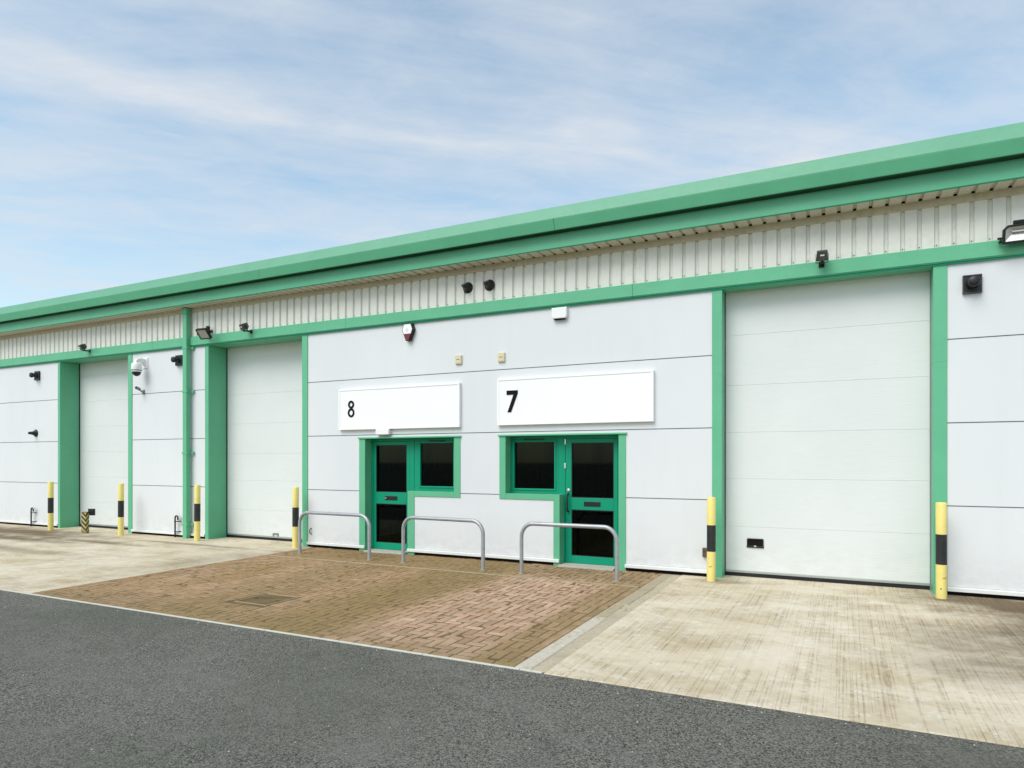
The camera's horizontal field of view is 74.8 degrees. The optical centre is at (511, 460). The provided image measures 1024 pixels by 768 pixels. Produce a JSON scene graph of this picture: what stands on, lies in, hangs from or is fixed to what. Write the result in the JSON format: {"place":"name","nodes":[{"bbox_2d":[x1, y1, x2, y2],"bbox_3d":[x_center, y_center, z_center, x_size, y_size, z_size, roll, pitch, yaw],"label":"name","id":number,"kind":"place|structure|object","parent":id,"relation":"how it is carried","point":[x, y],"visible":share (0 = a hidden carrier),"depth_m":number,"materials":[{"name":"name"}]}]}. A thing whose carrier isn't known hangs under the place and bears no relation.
{"place":"outdoors","nodes":[
{"label":"outdoors","id":0,"kind":"place"},
{"bbox_2d":[0,523,310,592],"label":"concrete apron","id":1,"kind":"object","parent":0,"point":[34,559],"visible":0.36,"depth_m":11.85,"materials":[{"name":"beige concrete"}]},
{"bbox_2d":[48,481,53,529],"bbox_3d":[-10.886,1.101,15.807,0.119,1.198,0.120,0,0,-1],"label":"bollard","id":2,"kind":"object","parent":1,"relation":"on","point":[50,505],"visible":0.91,"depth_m":15.77,"materials":[{"name":"yellow metal"}]},
{"bbox_2d":[81,509,94,533],"bbox_3d":[-9.575,1.390,15.138,0.215,0.580,0.165,0,0,6],"label":"striped post","id":3,"kind":"object","parent":1,"relation":"on","point":[84,522],"visible":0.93,"depth_m":15.07,"materials":[{"name":"metal"}]},
{"bbox_2d":[118,483,123,535],"bbox_3d":[-8.570,1.101,14.680,0.119,1.198,0.119,0,0,5],"label":"bollard","id":4,"kind":"object","parent":1,"relation":"on","point":[120,509],"visible":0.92,"depth_m":14.63,"materials":[{"name":"yellow metal"}]},
{"bbox_2d":[194,485,200,540],"bbox_3d":[-6.425,1.101,13.677,0.119,1.198,0.119,0,0,-36],"label":"bollard","id":5,"kind":"object","parent":1,"relation":"on","point":[197,504],"visible":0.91,"depth_m":13.63,"materials":[{"name":"yellow metal"}]},
{"bbox_2d":[292,487,298,547],"bbox_3d":[-4.066,1.101,12.586,0.119,1.198,0.119,0,0,26],"label":"bollard","id":6,"kind":"object","parent":1,"relation":"on","point":[295,504],"visible":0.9,"depth_m":12.54,"materials":[{"name":"yellow metal"}]},
{"bbox_2d":[0,122,1023,599],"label":"industrial building","id":7,"kind":"structure","parent":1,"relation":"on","point":[852,412],"depth_m":9.98,"materials":[{"name":"white metal"}]},
{"bbox_2d":[28,430,37,436],"bbox_3d":[-11.948,-0.675,16.678,0.188,0.188,0.180,0,0,26],"label":"cone fitting","id":8,"kind":"object","parent":7,"relation":"attached to","point":[35,433],"visible":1,"depth_m":16.69,"materials":[{"name":"black plastic"}]},
{"bbox_2d":[30,507,36,525],"bbox_3d":[-11.938,1.422,16.713,0.166,0.496,0.105,0,0,26],"label":"overflow pipe","id":9,"kind":"object","parent":7,"relation":"attached to","point":[31,511],"visible":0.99,"depth_m":16.71,"materials":[{"name":"black plastic"}]},
{"bbox_2d":[29,371,39,380],"bbox_3d":[-11.870,-2.105,16.633,0.196,0.224,0.189,0,0,26],"label":"sounder","id":10,"kind":"object","parent":7,"relation":"attached to","point":[36,375],"visible":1,"depth_m":16.64,"materials":[{"name":"black plastic"}]},
{"bbox_2d":[78,344,89,352],"bbox_3d":[-9.962,-2.615,15.604,0.152,0.200,0.235,0,0,38],"label":"floodlight","id":11,"kind":"object","parent":7,"relation":"attached to","point":[82,347],"visible":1,"depth_m":15.54,"materials":[{"name":"grey metal"}]},
{"bbox_2d":[79,359,127,529],"bbox_3d":[-9.616,-0.424,16.163,2.579,4.152,0.092,0,0,26],"label":"roller door","id":12,"kind":"structure","parent":7,"relation":"in","point":[103,386],"depth_m":16.30,"materials":[{"name":"metal"}]},
{"bbox_2d":[131,358,147,375],"bbox_3d":[-8.217,-2.057,14.748,0.220,0.426,0.324,0,0,26],"label":"dome camera","id":13,"kind":"object","parent":7,"relation":"attached to","point":[136,367],"visible":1,"depth_m":14.67,"materials":[{"name":"white plastic"}]},
{"bbox_2d":[135,386,144,393],"bbox_3d":[-8.268,-1.549,14.843,0.127,0.167,0.199,0,0,26],"label":"bullet camera","id":14,"kind":"object","parent":7,"relation":"attached to","point":[139,389],"visible":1,"depth_m":14.84,"materials":[{"name":"grey plastic"}]},
{"bbox_2d":[171,355,182,365],"bbox_3d":[-7.179,-2.140,14.309,0.196,0.224,0.189,0,0,26],"label":"sounder","id":15,"kind":"object","parent":7,"relation":"attached to","point":[177,360],"visible":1,"depth_m":14.33,"materials":[{"name":"black plastic"}]},
{"bbox_2d":[174,515,180,536],"bbox_3d":[-7.153,1.422,14.343,0.166,0.496,0.105,0,0,26],"label":"overflow pipe","id":16,"kind":"object","parent":7,"relation":"attached to","point":[175,521],"visible":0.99,"depth_m":14.34,"materials":[{"name":"black plastic"}]},
{"bbox_2d":[195,326,212,339],"bbox_3d":[-6.265,-2.626,13.716,0.330,0.299,0.326,0,0,26],"label":"floodlight","id":17,"kind":"object","parent":7,"relation":"attached to","point":[204,333],"visible":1,"depth_m":13.65,"materials":[{"name":"black plastic"}]},
{"bbox_2d":[239,323,251,333],"bbox_3d":[-5.276,-2.625,13.282,0.152,0.200,0.235,0,0,38],"label":"floodlight","id":18,"kind":"object","parent":7,"relation":"attached to","point":[244,327],"visible":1,"depth_m":13.22,"materials":[{"name":"black plastic"}]},
{"bbox_2d":[226,341,301,541],"bbox_3d":[-4.958,-0.424,13.855,2.584,4.152,0.092,0,0,26],"label":"roller door","id":19,"kind":"structure","parent":7,"relation":"in","point":[264,382],"depth_m":13.93,"materials":[{"name":"metal"}]},
{"bbox_2d":[376,429,390,434],"bbox_3d":[-2.294,-0.499,11.947,0.290,0.108,0.084,0,0,26],"label":"door sensor","id":20,"kind":"object","parent":7,"relation":"attached to","point":[383,431],"depth_m":11.90,"materials":[{"name":"white plastic"}]},
{"bbox_2d":[374,441,409,550],"bbox_3d":[-2.176,0.642,12.151,0.795,1.960,0.086,0,0,26],"label":"entrance door","id":21,"kind":"structure","parent":7,"relation":"in","point":[391,459],"depth_m":12.17,"materials":[{"name":"black glass"}]},
{"bbox_2d":[339,382,460,429],"bbox_3d":[-2.033,-0.930,11.831,2.596,0.750,0.060,0,0,26],"label":"unit sign","id":22,"kind":"object","parent":7,"relation":"attached to","point":[418,406],"visible":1,"depth_m":11.76,"materials":[{"name":"white plastic"}]},
{"bbox_2d":[402,323,415,340],"bbox_3d":[-1.808,-2.235,11.702,0.241,0.300,0.093,0,0,26],"label":"alarm box","id":23,"kind":"object","parent":7,"relation":"attached to","point":[408,330],"visible":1,"depth_m":11.66,"materials":[{"name":"white plastic"}]},
{"bbox_2d":[414,440,453,490],"bbox_3d":[-1.312,0.095,11.725,0.934,0.886,0.083,0,0,26],"label":"window","id":24,"kind":"structure","parent":7,"relation":"in","point":[433,459],"depth_m":11.76,"materials":[{"name":"black glass"}]},
{"bbox_2d":[455,355,461,363],"bbox_3d":[-0.902,-1.695,11.283,0.124,0.152,0.038,0,0,26],"label":"wall box","id":25,"kind":"object","parent":7,"relation":"attached to","point":[458,359],"visible":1,"depth_m":11.26,"materials":[{"name":"beige plastic"}]},
{"bbox_2d":[461,282,472,292],"bbox_3d":[-0.775,-2.885,11.129,0.188,0.188,0.180,0,0,26],"label":"cone fitting","id":26,"kind":"object","parent":7,"relation":"attached to","point":[467,287],"visible":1,"depth_m":11.15,"materials":[{"name":"black plastic"}]},
{"bbox_2d":[483,279,494,290],"bbox_3d":[-0.408,-2.880,10.947,0.188,0.188,0.180,0,0,26],"label":"cone fitting","id":27,"kind":"object","parent":7,"relation":"attached to","point":[489,284],"visible":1,"depth_m":10.97,"materials":[{"name":"black plastic"}]},
{"bbox_2d":[498,352,504,361],"bbox_3d":[-0.174,-1.680,10.922,0.124,0.152,0.038,0,0,26],"label":"wall box","id":28,"kind":"object","parent":7,"relation":"attached to","point":[501,356],"visible":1,"depth_m":10.90,"materials":[{"name":"beige plastic"}]},
{"bbox_2d":[511,439,558,493],"bbox_3d":[0.368,0.095,10.892,0.851,0.886,0.083,0,0,26],"label":"window","id":29,"kind":"structure","parent":7,"relation":"in","point":[534,462],"depth_m":10.89,"materials":[{"name":"black glass"}]},
{"bbox_2d":[552,307,567,319],"bbox_3d":[0.745,-2.288,10.450,0.259,0.185,0.069,0,0,26],"label":"alarm box","id":30,"kind":"object","parent":7,"relation":"attached to","point":[559,313],"visible":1,"depth_m":10.41,"materials":[{"name":"white plastic"}]},
{"bbox_2d":[497,370,653,425],"bbox_3d":[0.923,-0.945,10.366,2.574,0.757,0.059,0,0,26],"label":"unit sign","id":31,"kind":"object","parent":7,"relation":"attached to","point":[616,397],"visible":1,"depth_m":10.30,"materials":[{"name":"white plastic"}]},
{"bbox_2d":[564,438,617,565],"bbox_3d":[1.222,0.642,10.439,0.871,1.960,0.138,0,0,26],"label":"entrance door","id":32,"kind":"structure","parent":7,"relation":"in","point":[591,465],"depth_m":10.46,"materials":[{"name":"black glass"}]},
{"bbox_2d":[702,548,706,556],"bbox_3d":[2.735,1.305,9.473,0.080,0.130,0.054,0,0,26],"label":"outlet box","id":33,"kind":"object","parent":7,"relation":"attached to","point":[704,552],"visible":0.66,"depth_m":9.46,"materials":[{"name":"brown plastic"}]},
{"bbox_2d":[816,249,828,267],"bbox_3d":[4.015,-2.625,8.676,0.152,0.200,0.235,0,0,22],"label":"floodlight","id":34,"kind":"object","parent":7,"relation":"attached to","point":[822,256],"visible":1,"depth_m":8.60,"materials":[{"name":"black plastic"}]},
{"bbox_2d":[725,271,930,589],"bbox_3d":[4.203,-0.424,9.094,2.522,4.152,0.094,0,0,26],"label":"roller door","id":35,"kind":"structure","parent":7,"relation":"in","point":[828,385],"depth_m":9.02,"materials":[{"name":"metal"}]},
{"bbox_2d":[962,274,981,294],"bbox_3d":[5.521,-2.124,8.017,0.196,0.224,0.189,0,0,26],"label":"sounder","id":36,"kind":"object","parent":7,"relation":"attached to","point":[971,284],"visible":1,"depth_m":8.05,"materials":[{"name":"black plastic"}]},
{"bbox_2d":[997,219,1023,244],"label":"floodlight","id":37,"kind":"object","parent":7,"relation":"attached to","point":[1013,233],"visible":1,"depth_m":7.78,"materials":[{"name":"black plastic"}]},
{"bbox_2d":[32,547,661,666],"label":"brick paving","id":38,"kind":"structure","parent":0,"point":[233,581],"depth_m":8.11,"materials":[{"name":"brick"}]},
{"bbox_2d":[234,593,298,605],"bbox_3d":[-2.905,1.678,7.945,0.516,0.064,0.516,0,0,26],"label":"manhole cover","id":39,"kind":"object","parent":38,"relation":"on","point":[265,594],"visible":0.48,"depth_m":7.92,"materials":[{"name":"metal"}]},
{"bbox_2d":[297,511,371,560],"bbox_3d":[-3.050,1.298,11.438,1.679,0.824,0.092,0,0,29],"label":"hoop barrier","id":40,"kind":"object","parent":38,"relation":"on","point":[365,517],"visible":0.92,"depth_m":11.36,"materials":[{"name":"metal"}]},
{"bbox_2d":[400,516,485,570],"bbox_3d":[-1.093,1.298,10.418,1.600,0.824,0.092,0,0,29],"label":"hoop barrier","id":41,"kind":"object","parent":38,"relation":"on","point":[475,521],"visible":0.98,"depth_m":10.35,"materials":[{"name":"metal"}]},
{"bbox_2d":[267,555,638,586],"bbox_3d":[-1.324,1.698,10.201,6.630,0.104,0.055,0,0,26],"label":"edging row","id":42,"kind":"object","parent":38,"relation":"on","point":[460,571],"visible":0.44,"depth_m":9.91,"materials":[{"name":"stone"}]},
{"bbox_2d":[519,522,619,582],"bbox_3d":[0.781,1.298,9.412,1.519,0.824,0.092,0,0,26],"label":"hoop barrier","id":43,"kind":"object","parent":38,"relation":"on","point":[573,525],"visible":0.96,"depth_m":9.33,"materials":[{"name":"metal"}]},
{"bbox_2d":[0,590,1023,767],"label":"road","id":44,"kind":"structure","parent":0,"point":[85,697],"depth_m":4.34,"materials":[{"name":"grey asphalt"}]},
{"bbox_2d":[0,589,542,673],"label":"kerb strip","id":45,"kind":"object","parent":44,"relation":"on","point":[489,664],"visible":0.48,"depth_m":6.29,"materials":[{"name":"grey concrete"}]},
{"bbox_2d":[0,560,974,761],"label":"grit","id":46,"kind":"object","parent":44,"relation":"on","point":[473,683],"visible":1,"depth_m":4.84,"materials":[{"name":"grey gravel"}]},
{"bbox_2d":[0,0,1023,307],"label":"sky","id":47,"kind":"structure","parent":0,"point":[141,140],"materials":[{"name":"blue"}]},
{"bbox_2d":[515,575,681,673],"bbox_3d":[1.227,1.702,7.484,0.273,0.097,4.918,0,0,26],"label":"edging bed","id":48,"kind":"object","parent":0,"point":[571,648],"visible":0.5,"depth_m":6.54,"materials":[{"name":"beige concrete"}]},
{"bbox_2d":[516,617,605,669],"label":"edging stones","id":49,"kind":"object","parent":48,"relation":"on","point":[538,658],"visible":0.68,"depth_m":5.96,"materials":[{"name":"grey concrete"}]},
{"bbox_2d":[596,574,671,617],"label":"edging stones","id":50,"kind":"object","parent":48,"relation":"on","point":[637,594],"visible":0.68,"depth_m":8.14,"materials":[{"name":"beige concrete"}]},
{"bbox_2d":[544,575,1023,747],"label":"concrete apron","id":51,"kind":"object","parent":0,"point":[905,658],"visible":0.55,"depth_m":5.72,"materials":[{"name":"beige concrete"}]},
{"bbox_2d":[707,497,715,581],"bbox_3d":[2.724,1.101,9.156,0.120,1.198,0.119,0,0,-12],"label":"bollard","id":52,"kind":"object","parent":51,"relation":"on","point":[711,539],"visible":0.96,"depth_m":9.11,"materials":[{"name":"yellow metal"}]},
{"bbox_2d":[935,502,946,598],"bbox_3d":[5.137,1.101,8.015,0.119,1.198,0.120,0,0,-32],"label":"bollard","id":53,"kind":"object","parent":51,"relation":"on","point":[941,544],"visible":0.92,"depth_m":7.97,"materials":[{"name":"yellow metal"}]}
]}

